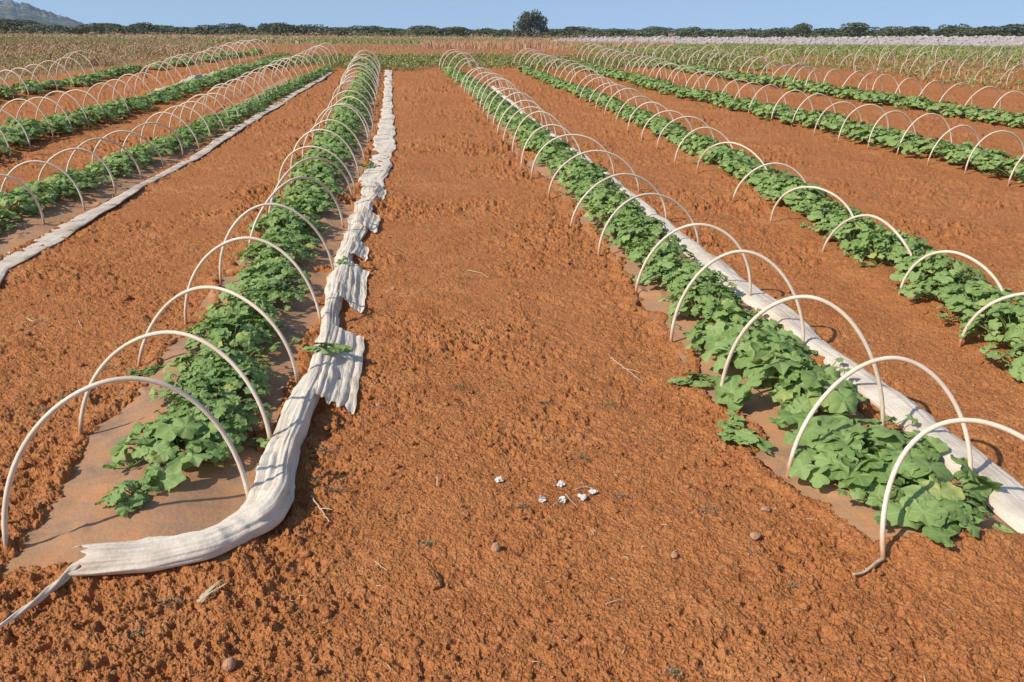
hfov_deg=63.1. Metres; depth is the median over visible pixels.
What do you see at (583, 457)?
dry weed
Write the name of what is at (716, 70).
crop plant
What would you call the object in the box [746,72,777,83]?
crop plant
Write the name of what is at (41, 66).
tunnel hoop
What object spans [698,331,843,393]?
crop plant
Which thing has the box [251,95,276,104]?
crop plant
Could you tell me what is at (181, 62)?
crop plant
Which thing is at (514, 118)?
crop plant
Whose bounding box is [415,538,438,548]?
dry weed
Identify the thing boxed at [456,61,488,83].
tunnel hoop
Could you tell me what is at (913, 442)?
tunnel hoop
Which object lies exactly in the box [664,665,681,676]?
dry weed
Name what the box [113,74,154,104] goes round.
tunnel hoop
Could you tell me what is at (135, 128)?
tunnel hoop
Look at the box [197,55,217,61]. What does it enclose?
crop plant
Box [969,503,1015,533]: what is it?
leaf sprig
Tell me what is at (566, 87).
crop plant
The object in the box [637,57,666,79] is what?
tunnel hoop
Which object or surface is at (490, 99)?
crop plant
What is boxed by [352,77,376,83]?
crop plant
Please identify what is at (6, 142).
tunnel hoop
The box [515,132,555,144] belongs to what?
crop plant
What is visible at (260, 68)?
tunnel hoop
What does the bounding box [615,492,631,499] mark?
dry weed
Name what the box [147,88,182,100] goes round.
crop plant
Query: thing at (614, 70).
crop plant
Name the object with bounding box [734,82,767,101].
tunnel hoop
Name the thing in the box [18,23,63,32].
tree
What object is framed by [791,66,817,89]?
tunnel hoop
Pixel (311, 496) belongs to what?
twig
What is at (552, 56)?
tunnel hoop
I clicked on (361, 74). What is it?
crop plant
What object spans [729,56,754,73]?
tunnel hoop
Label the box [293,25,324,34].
tree
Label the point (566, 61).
tunnel hoop
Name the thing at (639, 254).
crop plant
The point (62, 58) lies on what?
tunnel hoop
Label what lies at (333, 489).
dry weed
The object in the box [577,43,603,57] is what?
tunnel hoop
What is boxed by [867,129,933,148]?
crop plant
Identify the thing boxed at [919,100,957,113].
crop plant
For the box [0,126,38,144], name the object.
crop plant
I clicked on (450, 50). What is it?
tunnel hoop
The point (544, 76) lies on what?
crop plant
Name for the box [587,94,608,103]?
crop plant
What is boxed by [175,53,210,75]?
tunnel hoop
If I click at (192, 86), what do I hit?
crop plant
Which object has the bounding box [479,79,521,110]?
tunnel hoop
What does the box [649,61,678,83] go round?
tunnel hoop
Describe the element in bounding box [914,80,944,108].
tunnel hoop
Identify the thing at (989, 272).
tunnel hoop
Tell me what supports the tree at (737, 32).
on the ground at (668, 607)
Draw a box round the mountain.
[0,0,85,26]
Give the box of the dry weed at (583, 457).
[575,454,594,461]
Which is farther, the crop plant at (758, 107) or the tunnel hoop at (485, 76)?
the tunnel hoop at (485, 76)
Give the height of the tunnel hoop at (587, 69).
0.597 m
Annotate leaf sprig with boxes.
[124,364,165,375]
[301,342,352,353]
[335,256,349,264]
[358,162,376,166]
[667,373,719,386]
[717,410,773,455]
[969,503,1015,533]
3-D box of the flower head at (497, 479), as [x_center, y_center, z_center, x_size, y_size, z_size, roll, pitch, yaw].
[-0.048,0.556,3.350,0.048,0.018,0.036,-1,21,-4]
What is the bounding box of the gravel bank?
[551,36,1023,46]
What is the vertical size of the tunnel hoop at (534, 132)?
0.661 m
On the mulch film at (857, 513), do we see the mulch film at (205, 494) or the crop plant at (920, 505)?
the crop plant at (920, 505)
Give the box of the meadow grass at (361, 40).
[196,37,511,43]
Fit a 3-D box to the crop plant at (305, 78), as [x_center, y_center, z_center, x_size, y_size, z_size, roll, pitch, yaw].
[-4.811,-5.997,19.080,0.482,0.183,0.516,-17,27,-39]
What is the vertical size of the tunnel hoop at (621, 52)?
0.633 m
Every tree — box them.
[0,18,32,31]
[14,19,43,30]
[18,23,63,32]
[62,27,96,33]
[76,23,117,32]
[83,26,166,33]
[125,22,155,33]
[152,24,176,32]
[164,27,194,32]
[184,25,219,34]
[216,23,246,32]
[237,27,258,32]
[253,23,276,33]
[268,22,300,34]
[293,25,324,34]
[308,25,337,33]
[331,27,349,34]
[346,25,385,34]
[371,28,410,33]
[408,25,438,34]
[416,28,448,35]
[439,26,472,35]
[464,28,495,35]
[490,29,515,36]
[513,9,548,36]
[536,29,576,35]
[558,26,595,35]
[585,28,622,36]
[613,28,634,35]
[630,29,657,36]
[643,26,692,36]
[678,26,699,35]
[693,28,727,37]
[723,29,752,37]
[746,29,768,37]
[757,27,793,36]
[789,23,812,36]
[801,28,839,36]
[834,22,884,37]
[872,26,903,36]
[892,26,940,36]
[937,23,969,36]
[950,27,1001,36]
[979,24,1023,35]
[1006,23,1023,35]
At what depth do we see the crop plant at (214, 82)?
18.33 m
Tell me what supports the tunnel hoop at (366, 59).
on the ground at (668, 607)
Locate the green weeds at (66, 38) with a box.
[0,36,224,75]
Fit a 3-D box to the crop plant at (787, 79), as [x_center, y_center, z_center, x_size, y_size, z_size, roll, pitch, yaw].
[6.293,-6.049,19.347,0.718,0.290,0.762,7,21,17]
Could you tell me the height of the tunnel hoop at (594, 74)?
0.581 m
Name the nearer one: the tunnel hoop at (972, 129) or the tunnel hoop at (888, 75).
the tunnel hoop at (972, 129)
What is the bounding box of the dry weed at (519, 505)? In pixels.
[511,501,526,510]
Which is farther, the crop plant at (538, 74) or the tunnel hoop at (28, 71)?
the crop plant at (538, 74)
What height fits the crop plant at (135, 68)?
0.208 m
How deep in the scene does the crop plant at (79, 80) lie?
17.96 m
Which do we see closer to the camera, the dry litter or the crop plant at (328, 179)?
the crop plant at (328, 179)
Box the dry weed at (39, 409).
[29,406,49,413]
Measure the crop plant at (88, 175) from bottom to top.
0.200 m
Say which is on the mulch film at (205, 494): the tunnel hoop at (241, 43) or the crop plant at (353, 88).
the crop plant at (353, 88)
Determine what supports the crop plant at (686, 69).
on the ground at (668, 607)
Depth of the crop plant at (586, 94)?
16.70 m
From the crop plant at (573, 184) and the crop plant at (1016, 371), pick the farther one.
the crop plant at (573, 184)
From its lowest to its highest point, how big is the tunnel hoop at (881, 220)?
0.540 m
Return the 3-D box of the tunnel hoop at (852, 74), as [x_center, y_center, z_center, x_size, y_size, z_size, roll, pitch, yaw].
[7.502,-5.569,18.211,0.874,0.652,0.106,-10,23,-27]
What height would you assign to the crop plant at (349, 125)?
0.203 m
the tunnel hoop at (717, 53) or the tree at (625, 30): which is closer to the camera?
the tunnel hoop at (717, 53)
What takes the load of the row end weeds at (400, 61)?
on the ground at (668, 607)
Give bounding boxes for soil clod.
[119,294,131,300]
[416,567,441,589]
[483,349,491,354]
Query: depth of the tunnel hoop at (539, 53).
21.95 m
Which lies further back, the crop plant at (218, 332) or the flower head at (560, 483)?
the crop plant at (218, 332)
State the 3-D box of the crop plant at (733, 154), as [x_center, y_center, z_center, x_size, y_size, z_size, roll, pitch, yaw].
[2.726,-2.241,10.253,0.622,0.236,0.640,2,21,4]
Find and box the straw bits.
[24,145,1010,681]
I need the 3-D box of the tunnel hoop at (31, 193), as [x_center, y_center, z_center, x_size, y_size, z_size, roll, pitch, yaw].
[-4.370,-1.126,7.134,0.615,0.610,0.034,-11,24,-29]
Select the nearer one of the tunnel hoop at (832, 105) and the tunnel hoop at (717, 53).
the tunnel hoop at (832, 105)
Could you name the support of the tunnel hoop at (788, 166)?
on the ground at (668, 607)
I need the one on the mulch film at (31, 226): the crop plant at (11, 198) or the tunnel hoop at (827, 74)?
the crop plant at (11, 198)
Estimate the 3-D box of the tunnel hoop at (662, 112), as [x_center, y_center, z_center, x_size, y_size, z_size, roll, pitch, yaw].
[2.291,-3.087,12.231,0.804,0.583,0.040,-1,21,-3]
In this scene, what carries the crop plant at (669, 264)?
on the mulch film at (857, 513)
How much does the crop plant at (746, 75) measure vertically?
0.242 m
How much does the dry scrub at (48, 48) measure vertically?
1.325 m
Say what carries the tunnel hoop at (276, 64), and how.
on the ground at (668, 607)
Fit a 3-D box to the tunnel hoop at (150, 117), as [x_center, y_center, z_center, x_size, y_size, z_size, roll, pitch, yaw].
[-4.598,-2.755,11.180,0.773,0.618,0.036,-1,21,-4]
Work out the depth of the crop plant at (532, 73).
20.79 m
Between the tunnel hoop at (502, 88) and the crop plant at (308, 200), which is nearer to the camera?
the crop plant at (308, 200)
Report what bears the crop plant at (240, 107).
on the mulch film at (31, 226)
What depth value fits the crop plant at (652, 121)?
13.22 m
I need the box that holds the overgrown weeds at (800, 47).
[532,42,1023,90]
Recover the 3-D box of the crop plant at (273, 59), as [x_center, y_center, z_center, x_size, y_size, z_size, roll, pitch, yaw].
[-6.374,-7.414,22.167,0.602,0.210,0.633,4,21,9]
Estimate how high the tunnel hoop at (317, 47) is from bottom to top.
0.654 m
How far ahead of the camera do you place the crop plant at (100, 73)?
19.20 m
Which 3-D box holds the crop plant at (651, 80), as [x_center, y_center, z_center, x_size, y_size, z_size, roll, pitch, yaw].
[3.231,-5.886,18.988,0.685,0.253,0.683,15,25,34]
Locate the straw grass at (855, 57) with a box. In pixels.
[545,42,1023,89]
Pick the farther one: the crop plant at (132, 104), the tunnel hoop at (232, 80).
the tunnel hoop at (232, 80)
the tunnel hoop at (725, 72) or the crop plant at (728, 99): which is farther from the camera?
the tunnel hoop at (725, 72)
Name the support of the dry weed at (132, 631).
on the ground at (668, 607)
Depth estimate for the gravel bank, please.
88.92 m
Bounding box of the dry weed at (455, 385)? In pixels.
[445,383,467,389]
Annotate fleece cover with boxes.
[0,70,395,627]
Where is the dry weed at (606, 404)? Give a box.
[590,400,616,407]
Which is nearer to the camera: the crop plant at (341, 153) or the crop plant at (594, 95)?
the crop plant at (341, 153)
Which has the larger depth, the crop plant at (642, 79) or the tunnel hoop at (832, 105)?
the crop plant at (642, 79)
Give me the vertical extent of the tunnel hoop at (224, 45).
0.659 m
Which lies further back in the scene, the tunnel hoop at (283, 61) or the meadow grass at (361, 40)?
the meadow grass at (361, 40)
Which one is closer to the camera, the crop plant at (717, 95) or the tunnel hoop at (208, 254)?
the tunnel hoop at (208, 254)
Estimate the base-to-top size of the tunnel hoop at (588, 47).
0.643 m
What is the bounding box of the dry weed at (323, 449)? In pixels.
[313,445,334,452]
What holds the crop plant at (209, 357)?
on the mulch film at (205, 494)
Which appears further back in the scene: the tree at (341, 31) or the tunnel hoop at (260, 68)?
the tree at (341, 31)
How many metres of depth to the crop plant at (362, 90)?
16.33 m
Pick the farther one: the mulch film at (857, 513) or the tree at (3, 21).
the tree at (3, 21)
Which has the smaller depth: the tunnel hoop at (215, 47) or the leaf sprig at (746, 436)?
the leaf sprig at (746, 436)
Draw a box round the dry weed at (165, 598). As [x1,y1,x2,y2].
[157,594,184,607]
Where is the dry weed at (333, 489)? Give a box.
[324,484,349,493]
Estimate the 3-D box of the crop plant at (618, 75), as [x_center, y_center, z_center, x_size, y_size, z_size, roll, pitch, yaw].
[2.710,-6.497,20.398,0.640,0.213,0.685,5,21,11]
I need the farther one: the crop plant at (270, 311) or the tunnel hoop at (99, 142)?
the tunnel hoop at (99, 142)
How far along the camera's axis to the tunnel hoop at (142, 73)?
16.27 m
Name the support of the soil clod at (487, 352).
on the ground at (668, 607)
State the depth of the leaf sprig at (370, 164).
9.94 m
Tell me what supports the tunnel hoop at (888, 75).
on the ground at (668, 607)
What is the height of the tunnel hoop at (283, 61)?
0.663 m
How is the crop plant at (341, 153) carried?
on the mulch film at (205, 494)
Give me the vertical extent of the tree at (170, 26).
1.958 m
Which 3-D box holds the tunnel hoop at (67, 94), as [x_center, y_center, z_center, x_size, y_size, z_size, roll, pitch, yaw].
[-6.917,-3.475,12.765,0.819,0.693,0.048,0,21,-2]
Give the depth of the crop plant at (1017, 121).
14.15 m
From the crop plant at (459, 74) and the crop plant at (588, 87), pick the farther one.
the crop plant at (459, 74)
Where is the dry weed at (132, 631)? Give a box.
[128,625,145,637]
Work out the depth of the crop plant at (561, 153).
10.08 m
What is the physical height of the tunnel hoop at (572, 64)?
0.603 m
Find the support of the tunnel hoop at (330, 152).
on the ground at (668, 607)
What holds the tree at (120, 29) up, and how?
on the ground at (668, 607)
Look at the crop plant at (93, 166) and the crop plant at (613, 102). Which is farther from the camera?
the crop plant at (613, 102)
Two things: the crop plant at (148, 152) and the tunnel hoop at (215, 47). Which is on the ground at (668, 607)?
the tunnel hoop at (215, 47)
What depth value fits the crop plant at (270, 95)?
16.16 m
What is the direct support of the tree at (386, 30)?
on the ground at (668, 607)
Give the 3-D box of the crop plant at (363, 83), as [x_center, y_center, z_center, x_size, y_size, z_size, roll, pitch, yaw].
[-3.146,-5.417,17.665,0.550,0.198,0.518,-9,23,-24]
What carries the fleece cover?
on the ground at (668, 607)
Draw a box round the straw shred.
[197,579,225,602]
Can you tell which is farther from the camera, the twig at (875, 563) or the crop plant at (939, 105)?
the crop plant at (939, 105)
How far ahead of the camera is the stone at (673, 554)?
2.86 m
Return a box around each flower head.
[494,476,505,481]
[538,495,545,502]
[553,496,565,504]
[557,480,564,486]
[577,493,586,499]
[588,488,597,495]
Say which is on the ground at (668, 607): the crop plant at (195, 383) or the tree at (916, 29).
the tree at (916, 29)
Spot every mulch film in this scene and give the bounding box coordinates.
[0,73,379,576]
[0,78,302,253]
[449,75,1014,539]
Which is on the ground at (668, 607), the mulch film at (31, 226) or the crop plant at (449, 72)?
the mulch film at (31, 226)
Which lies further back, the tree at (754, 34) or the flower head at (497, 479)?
the tree at (754, 34)
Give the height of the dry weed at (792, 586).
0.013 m
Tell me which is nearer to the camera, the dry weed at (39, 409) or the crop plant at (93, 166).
the dry weed at (39, 409)
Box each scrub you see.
[0,24,1023,37]
[0,32,1017,46]
[0,36,226,75]
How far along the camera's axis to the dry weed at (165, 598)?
2.63 m
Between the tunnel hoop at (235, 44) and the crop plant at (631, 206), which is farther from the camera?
the tunnel hoop at (235, 44)
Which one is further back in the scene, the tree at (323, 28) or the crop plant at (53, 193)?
the tree at (323, 28)
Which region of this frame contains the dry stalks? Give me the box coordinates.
[422,39,675,49]
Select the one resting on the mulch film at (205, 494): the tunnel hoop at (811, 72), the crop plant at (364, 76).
the crop plant at (364, 76)
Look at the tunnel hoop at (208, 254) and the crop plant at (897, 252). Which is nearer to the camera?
the tunnel hoop at (208, 254)
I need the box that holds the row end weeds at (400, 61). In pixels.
[252,50,769,70]
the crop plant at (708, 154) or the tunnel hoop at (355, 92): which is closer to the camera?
the crop plant at (708, 154)
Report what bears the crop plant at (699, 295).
on the mulch film at (857, 513)
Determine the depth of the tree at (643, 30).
179.90 m
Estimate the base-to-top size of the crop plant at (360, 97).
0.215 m
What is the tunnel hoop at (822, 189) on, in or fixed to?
on the ground at (668, 607)
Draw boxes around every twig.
[310,495,332,521]
[610,357,642,382]
[852,557,884,575]
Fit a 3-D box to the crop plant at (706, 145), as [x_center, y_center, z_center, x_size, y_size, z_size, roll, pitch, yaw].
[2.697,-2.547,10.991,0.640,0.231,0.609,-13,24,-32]
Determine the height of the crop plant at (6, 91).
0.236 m
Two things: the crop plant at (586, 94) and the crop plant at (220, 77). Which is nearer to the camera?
the crop plant at (586, 94)
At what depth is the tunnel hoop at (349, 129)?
10.28 m
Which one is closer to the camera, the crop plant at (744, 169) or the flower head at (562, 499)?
the flower head at (562, 499)
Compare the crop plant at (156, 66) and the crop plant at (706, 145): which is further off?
the crop plant at (156, 66)
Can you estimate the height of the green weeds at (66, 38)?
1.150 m
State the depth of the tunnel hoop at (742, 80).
16.45 m
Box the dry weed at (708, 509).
[695,506,722,515]
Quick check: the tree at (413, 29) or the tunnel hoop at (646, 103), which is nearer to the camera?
the tunnel hoop at (646, 103)
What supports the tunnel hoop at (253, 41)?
on the ground at (668, 607)
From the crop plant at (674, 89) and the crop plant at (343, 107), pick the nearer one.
the crop plant at (343, 107)
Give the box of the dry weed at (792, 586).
[788,582,800,588]
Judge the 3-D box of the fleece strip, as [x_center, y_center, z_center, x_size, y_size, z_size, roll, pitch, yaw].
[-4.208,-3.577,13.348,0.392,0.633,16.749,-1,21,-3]
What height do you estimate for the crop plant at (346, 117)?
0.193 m
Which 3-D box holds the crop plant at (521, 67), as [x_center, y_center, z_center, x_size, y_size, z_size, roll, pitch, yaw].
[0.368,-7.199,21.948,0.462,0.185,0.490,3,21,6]
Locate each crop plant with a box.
[0,85,17,96]
[0,117,53,136]
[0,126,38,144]
[0,139,10,153]
[0,187,55,220]
[0,208,17,231]
[11,79,46,93]
[17,180,82,204]
[29,115,74,132]
[34,171,100,193]
[36,79,69,89]
[44,110,96,126]
[55,167,115,185]
[62,75,93,85]
[70,73,104,82]
[76,105,122,121]
[79,160,133,179]
[89,70,119,78]
[93,103,129,117]
[95,463,160,517]
[100,151,153,169]
[101,98,147,110]
[101,412,230,491]
[108,66,135,75]
[114,146,164,162]
[118,96,153,108]
[124,64,145,72]
[131,392,247,440]
[135,140,178,154]
[138,92,169,103]
[145,62,172,68]
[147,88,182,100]
[148,134,188,150]
[148,368,224,409]
[162,132,201,145]
[163,341,270,390]
[164,58,189,65]
[164,85,196,95]
[166,398,279,465]
[170,82,202,92]
[174,127,212,139]
[176,121,215,133]
[177,356,277,405]
[182,57,200,63]
[184,310,300,353]
[186,78,213,89]
[194,76,222,85]
[194,117,228,130]
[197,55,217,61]
[197,113,233,127]
[198,291,280,337]
[207,74,232,81]
[213,69,239,78]
[214,52,231,59]
[215,111,244,122]
[218,274,305,312]
[219,109,250,117]
[224,104,253,113]
[225,68,247,76]
[225,260,312,294]
[227,64,250,72]
[229,52,242,57]
[232,237,318,271]
[237,51,250,55]
[241,99,268,107]
[242,102,266,112]
[242,213,320,244]
[243,63,265,70]
[243,230,322,257]
[249,48,265,54]
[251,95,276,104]
[253,60,273,67]
[253,201,334,230]
[260,92,282,100]
[261,89,286,98]
[265,193,336,215]
[266,58,284,65]
[269,87,290,94]
[270,185,331,206]
[277,84,293,92]
[281,82,298,89]
[282,180,345,196]
[284,169,337,188]
[285,82,303,87]
[286,78,307,83]
[288,161,348,182]
[293,151,343,168]
[293,157,343,173]
[295,75,315,82]
[298,73,318,79]
[302,71,321,76]
[302,145,352,159]
[309,68,326,74]
[309,136,356,151]
[310,132,357,144]
[312,136,358,151]
[313,125,362,139]
[317,66,331,70]
[321,121,365,134]
[325,115,364,125]
[325,117,363,132]
[331,110,370,122]
[332,104,367,113]
[333,100,370,111]
[333,107,369,120]
[334,92,371,102]
[337,98,368,105]
[340,88,373,96]
[341,91,374,99]
[342,86,367,94]
[343,94,372,106]
[350,80,373,88]
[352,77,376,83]
[353,73,375,81]
[353,85,375,93]
[354,75,375,81]
[359,68,376,73]
[443,66,461,71]
[445,70,456,76]
[448,73,471,80]
[450,70,468,76]
[452,75,470,82]
[454,76,478,82]
[462,80,483,85]
[466,84,490,92]
[473,89,496,96]
[475,92,499,100]
[475,96,494,103]
[479,89,503,97]
[481,97,508,103]
[483,99,519,109]
[484,100,517,111]
[489,105,519,114]
[492,108,528,117]
[493,110,524,122]
[502,113,539,125]
[503,118,534,128]
[508,121,552,134]
[511,124,550,138]
[514,136,565,148]
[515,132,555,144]
[517,64,529,70]
[519,66,539,72]
[523,69,534,74]
[528,136,571,153]
[529,70,546,76]
[532,71,551,78]
[534,146,585,163]
[535,74,555,80]
[536,150,581,166]
[542,76,558,82]
[547,77,562,83]
[547,157,594,172]
[549,160,607,176]
[552,80,573,88]
[557,166,614,187]
[559,177,622,197]
[561,83,577,90]
[566,84,582,91]
[571,86,593,94]
[572,88,591,95]
[572,188,640,211]
[575,183,628,203]
[581,90,602,98]
[583,65,605,71]
[583,93,606,100]
[584,198,645,224]
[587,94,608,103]
[592,67,611,73]
[593,95,620,105]
[594,211,666,233]
[599,100,627,108]
[599,220,680,248]
[601,67,624,76]
[609,103,633,111]
[611,71,631,79]
[614,104,640,114]
[615,106,644,117]
[622,110,655,120]
[624,72,648,82]
[624,239,696,271]
[628,75,654,85]
[629,257,716,287]
[632,113,663,125]
[635,77,664,88]
[637,117,671,127]
[649,79,674,90]
[650,59,666,66]
[650,118,686,133]
[651,125,685,135]
[658,266,736,300]
[658,280,761,320]
[659,84,689,93]
[660,60,681,68]
[665,130,701,140]
[668,306,803,353]
[669,131,706,146]
[675,64,694,70]
[675,87,698,97]
[677,134,719,151]
[685,88,713,100]
[686,139,730,155]
[688,64,712,73]
[690,145,738,163]
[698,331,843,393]
[701,90,732,102]
[704,68,727,75]
[707,149,755,163]
[713,96,748,108]
[714,350,866,417]
[716,69,744,79]
[718,156,759,174]
[726,96,761,110]
[733,160,790,178]
[734,72,761,82]
[740,168,800,184]
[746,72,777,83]
[746,102,786,114]
[746,175,807,197]
[755,103,799,118]
[764,175,828,200]
[766,184,832,215]
[767,74,797,86]
[768,410,925,500]
[778,108,808,123]
[785,79,815,89]
[788,443,911,495]
[796,110,848,126]
[796,200,862,221]
[800,209,872,237]
[802,81,839,94]
[810,112,856,132]
[823,217,885,251]
[828,121,887,137]
[830,86,863,97]
[835,447,1002,536]
[836,229,924,255]
[842,229,935,266]
[851,124,900,142]
[854,90,885,101]
[860,425,948,485]
[863,487,993,546]
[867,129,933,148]
[871,92,906,104]
[890,249,987,293]
[891,94,933,109]
[894,272,998,305]
[901,138,963,154]
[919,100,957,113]
[926,141,983,163]
[936,284,1023,326]
[940,104,987,117]
[951,148,1016,174]
[959,303,1023,349]
[968,108,1020,122]
[977,155,1023,179]
[979,340,1023,381]
[1003,113,1023,126]
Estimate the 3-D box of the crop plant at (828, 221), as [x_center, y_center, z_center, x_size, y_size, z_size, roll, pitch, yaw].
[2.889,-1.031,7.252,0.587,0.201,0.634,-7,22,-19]
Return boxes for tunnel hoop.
[0,70,29,96]
[0,98,54,138]
[0,109,31,150]
[0,129,11,157]
[0,160,85,210]
[0,174,44,223]
[1,376,249,548]
[4,68,43,94]
[16,97,72,132]
[19,64,57,90]
[32,60,74,86]
[35,91,89,128]
[37,148,116,196]
[48,57,85,78]
[55,89,106,122]
[56,52,94,76]
[64,51,102,72]
[66,138,142,178]
[78,330,271,438]
[83,83,130,116]
[92,130,164,166]
[98,79,137,101]
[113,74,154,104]
[121,122,183,155]
[124,72,164,97]
[135,63,174,92]
[137,286,298,383]
[141,112,199,148]
[143,61,182,88]
[153,105,211,139]
[156,57,192,84]
[166,54,200,79]
[169,101,225,133]
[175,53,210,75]
[180,94,231,127]
[184,236,321,324]
[186,51,218,73]
[190,93,239,121]
[195,50,225,70]
[201,47,232,68]
[202,87,248,117]
[206,83,251,110]
[210,45,240,65]
[214,79,259,107]
[219,42,246,63]
[219,203,333,284]
[224,76,265,103]
[226,42,253,61]
[232,40,260,60]
[234,72,273,99]
[236,40,265,55]
[240,72,277,96]
[243,39,270,58]
[244,67,283,93]
[248,176,343,246]
[254,65,287,89]
[259,64,293,86]
[263,60,299,84]
[268,157,352,212]
[271,58,302,78]
[275,57,309,79]
[278,146,356,194]
[282,55,313,76]
[286,53,318,73]
[290,129,359,176]
[295,50,324,66]
[301,47,330,67]
[302,119,365,161]
[311,43,337,60]
[312,104,368,142]
[319,103,370,140]
[325,96,373,131]
[326,90,374,121]
[331,81,375,109]
[336,76,376,103]
[338,71,377,98]
[339,68,377,93]
[341,64,378,88]
[344,63,378,85]
[345,58,379,81]
[346,57,379,78]
[347,54,379,74]
[349,50,380,72]
[439,49,469,69]
[442,51,471,71]
[447,53,478,75]
[452,58,482,81]
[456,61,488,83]
[461,67,496,89]
[464,68,501,93]
[468,72,504,96]
[472,73,510,100]
[476,77,515,105]
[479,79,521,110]
[483,87,524,114]
[487,88,532,121]
[493,92,542,127]
[497,100,547,134]
[503,106,556,142]
[512,111,569,152]
[518,50,547,68]
[520,124,582,170]
[524,53,552,70]
[529,54,557,72]
[530,134,614,178]
[535,56,566,74]
[543,59,572,75]
[547,59,575,76]
[548,150,639,198]
[554,60,586,80]
[559,63,592,84]
[565,66,599,88]
[570,69,604,90]
[570,173,666,227]
[574,74,611,96]
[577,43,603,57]
[579,77,620,101]
[581,45,607,61]
[588,83,628,105]
[595,84,637,110]
[598,49,625,67]
[598,193,699,255]
[604,51,630,70]
[604,88,648,115]
[611,51,639,72]
[616,96,659,121]
[618,54,647,73]
[624,56,653,75]
[627,102,674,131]
[631,56,660,73]
[634,223,751,295]
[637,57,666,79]
[641,110,692,141]
[642,58,671,80]
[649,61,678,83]
[656,63,686,86]
[656,116,714,149]
[668,65,699,88]
[669,250,804,344]
[670,47,692,63]
[672,67,706,88]
[674,127,733,165]
[685,71,718,90]
[691,71,726,97]
[697,142,766,172]
[704,71,739,97]
[706,52,729,69]
[717,53,741,71]
[719,79,756,101]
[720,295,884,426]
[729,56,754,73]
[732,162,805,200]
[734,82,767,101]
[747,57,772,72]
[748,84,786,113]
[757,61,785,84]
[769,65,799,86]
[770,186,857,232]
[771,90,813,120]
[780,63,809,88]
[785,356,972,478]
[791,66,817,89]
[791,93,835,126]
[805,69,826,91]
[813,101,861,134]
[821,214,912,256]
[822,69,843,93]
[837,104,888,142]
[838,71,866,96]
[854,72,882,98]
[867,111,916,148]
[872,74,900,92]
[880,418,1023,558]
[892,78,922,104]
[896,113,951,154]
[898,250,1008,322]
[908,56,929,76]
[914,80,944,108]
[927,125,980,164]
[939,82,972,104]
[940,57,959,78]
[958,292,1023,346]
[960,86,1000,115]
[964,130,1023,174]
[973,66,1001,83]
[993,91,1023,107]
[1007,155,1023,185]
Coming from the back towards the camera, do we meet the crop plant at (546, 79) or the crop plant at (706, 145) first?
the crop plant at (546, 79)
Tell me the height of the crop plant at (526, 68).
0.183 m
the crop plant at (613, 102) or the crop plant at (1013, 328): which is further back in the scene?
the crop plant at (613, 102)
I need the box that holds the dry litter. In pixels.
[198,41,570,55]
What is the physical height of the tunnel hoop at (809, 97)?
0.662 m
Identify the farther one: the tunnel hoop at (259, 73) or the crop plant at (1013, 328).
the tunnel hoop at (259, 73)
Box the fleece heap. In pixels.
[154,64,247,90]
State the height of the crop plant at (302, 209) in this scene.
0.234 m
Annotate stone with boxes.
[222,657,235,670]
[491,542,499,552]
[670,552,677,557]
[750,532,760,539]
[760,506,769,511]
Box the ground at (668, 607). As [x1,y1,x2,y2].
[0,27,1023,681]
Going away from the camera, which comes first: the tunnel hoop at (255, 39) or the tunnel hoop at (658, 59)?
the tunnel hoop at (658, 59)
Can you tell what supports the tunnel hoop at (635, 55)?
on the ground at (668, 607)
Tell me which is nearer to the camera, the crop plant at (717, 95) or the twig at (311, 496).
the twig at (311, 496)
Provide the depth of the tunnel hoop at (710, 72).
17.43 m
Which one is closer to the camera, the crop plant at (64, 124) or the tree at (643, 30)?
the crop plant at (64, 124)
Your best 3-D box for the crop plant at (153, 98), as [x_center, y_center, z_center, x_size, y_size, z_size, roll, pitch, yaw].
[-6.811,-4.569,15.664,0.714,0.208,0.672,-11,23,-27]
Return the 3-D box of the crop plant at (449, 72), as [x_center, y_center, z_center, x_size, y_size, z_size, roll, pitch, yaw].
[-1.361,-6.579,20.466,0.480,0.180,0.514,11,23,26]
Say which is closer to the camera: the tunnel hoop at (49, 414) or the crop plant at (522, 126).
the tunnel hoop at (49, 414)
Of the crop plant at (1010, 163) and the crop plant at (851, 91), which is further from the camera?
the crop plant at (851, 91)
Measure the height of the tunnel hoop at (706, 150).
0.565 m
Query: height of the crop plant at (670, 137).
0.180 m
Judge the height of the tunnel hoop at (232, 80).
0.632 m
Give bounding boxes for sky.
[0,0,1023,30]
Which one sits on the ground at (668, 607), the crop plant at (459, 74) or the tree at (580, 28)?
the tree at (580, 28)
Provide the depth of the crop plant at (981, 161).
10.15 m
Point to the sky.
(469, 14)
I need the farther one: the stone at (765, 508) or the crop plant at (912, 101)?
the crop plant at (912, 101)
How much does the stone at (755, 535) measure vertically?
0.024 m
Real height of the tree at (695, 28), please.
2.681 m
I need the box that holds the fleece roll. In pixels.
[491,86,1023,533]
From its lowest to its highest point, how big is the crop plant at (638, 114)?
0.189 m
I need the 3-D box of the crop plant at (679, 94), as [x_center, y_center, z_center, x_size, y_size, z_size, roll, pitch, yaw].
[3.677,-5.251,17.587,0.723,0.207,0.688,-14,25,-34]
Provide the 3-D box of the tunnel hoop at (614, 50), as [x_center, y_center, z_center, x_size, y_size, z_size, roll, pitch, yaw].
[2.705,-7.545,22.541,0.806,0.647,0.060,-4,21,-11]

